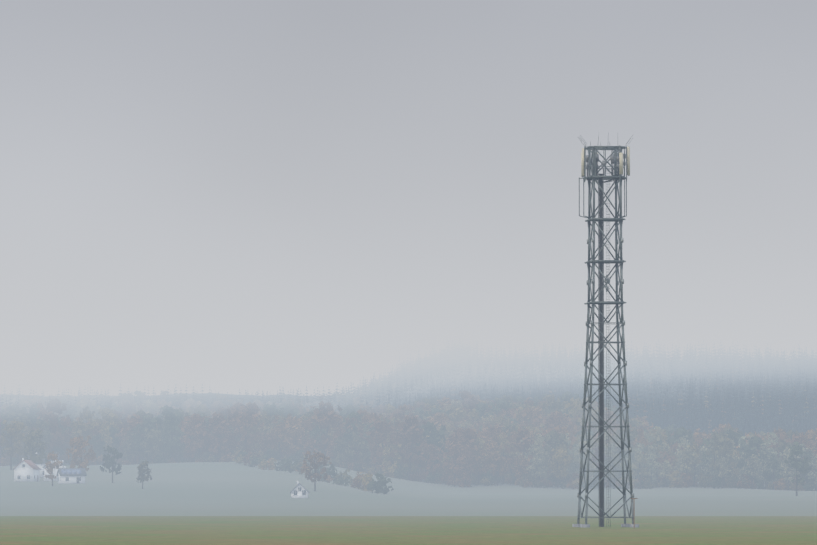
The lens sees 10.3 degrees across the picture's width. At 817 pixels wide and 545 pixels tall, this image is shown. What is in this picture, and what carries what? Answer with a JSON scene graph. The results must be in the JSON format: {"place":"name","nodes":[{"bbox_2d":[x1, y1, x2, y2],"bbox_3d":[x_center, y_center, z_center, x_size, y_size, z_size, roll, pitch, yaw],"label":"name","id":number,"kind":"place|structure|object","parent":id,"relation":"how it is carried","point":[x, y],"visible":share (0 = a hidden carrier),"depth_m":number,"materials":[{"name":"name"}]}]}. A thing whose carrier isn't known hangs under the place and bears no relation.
{"place":"outdoors","nodes":[
{"label":"outdoors","id":0,"kind":"place"},
{"bbox_2d":[0,339,471,418],"bbox_3d":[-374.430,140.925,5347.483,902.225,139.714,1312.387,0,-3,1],"label":"forest hill","id":1,"kind":"structure","parent":0,"point":[342,400],"depth_m":5606.06,"materials":[{"name":"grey plant"}]},
{"bbox_2d":[0,362,816,544],"bbox_3d":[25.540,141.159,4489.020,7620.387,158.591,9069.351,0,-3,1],"label":"terrain","id":2,"kind":"structure","parent":0,"point":[208,503],"depth_m":1060.09,"materials":[{"name":"green plant"}]},
{"bbox_2d":[13,458,40,481],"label":"house","id":3,"kind":"structure","parent":2,"relation":"on","point":[26,470],"depth_m":1632.50,"materials":[{"name":"white paint"}]},
{"bbox_2d":[28,453,59,476],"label":"house","id":4,"kind":"structure","parent":2,"relation":"on","point":[41,471],"depth_m":1712.41,"materials":[{"name":"tile"}]},
{"bbox_2d":[43,460,63,480],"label":"house","id":5,"kind":"structure","parent":2,"relation":"on","point":[55,470],"depth_m":1651.81,"materials":[{"name":"tile"}]},
{"bbox_2d":[56,466,86,483],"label":"house","id":6,"kind":"structure","parent":2,"relation":"on","point":[65,475],"depth_m":1573.50,"materials":[{"name":"paint"}]},
{"bbox_2d":[290,481,309,497],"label":"house","id":7,"kind":"structure","parent":2,"relation":"on","point":[299,490],"depth_m":1336.90,"materials":[{"name":"paint"}]},
{"bbox_2d":[0,418,811,495],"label":"trees","id":8,"kind":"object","parent":2,"relation":"on","point":[367,481],"depth_m":1640.09,"materials":[{"name":"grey plant"}]},
{"bbox_2d":[0,390,816,490],"bbox_3d":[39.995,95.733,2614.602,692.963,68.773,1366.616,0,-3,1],"label":"forest","id":9,"kind":"object","parent":2,"relation":"on","point":[468,433],"visible":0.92,"depth_m":2083.42,"materials":[{"name":"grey plant"}]},
{"bbox_2d":[0,447,816,490],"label":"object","id":10,"kind":"object","parent":2,"relation":"on","point":[526,480],"visible":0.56,"depth_m":1962.62,"materials":[{"name":"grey plant"}]},
{"bbox_2d":[358,339,816,440],"bbox_3d":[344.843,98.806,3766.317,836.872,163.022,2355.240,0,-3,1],"label":"forested hill","id":11,"kind":"structure","parent":2,"relation":"on","point":[746,394],"depth_m":3948.58,"materials":[{"name":"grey plant"}]},
{"bbox_2d":[572,135,638,527],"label":"lattice tower","id":12,"kind":"structure","parent":2,"relation":"on","point":[616,159],"depth_m":495.56,"materials":[{"name":"metal"}]},
{"bbox_2d":[0,0,816,396],"label":"sky","id":13,"kind":"structure","parent":0,"point":[252,196],"materials":[{"name":"grey"}]}
]}

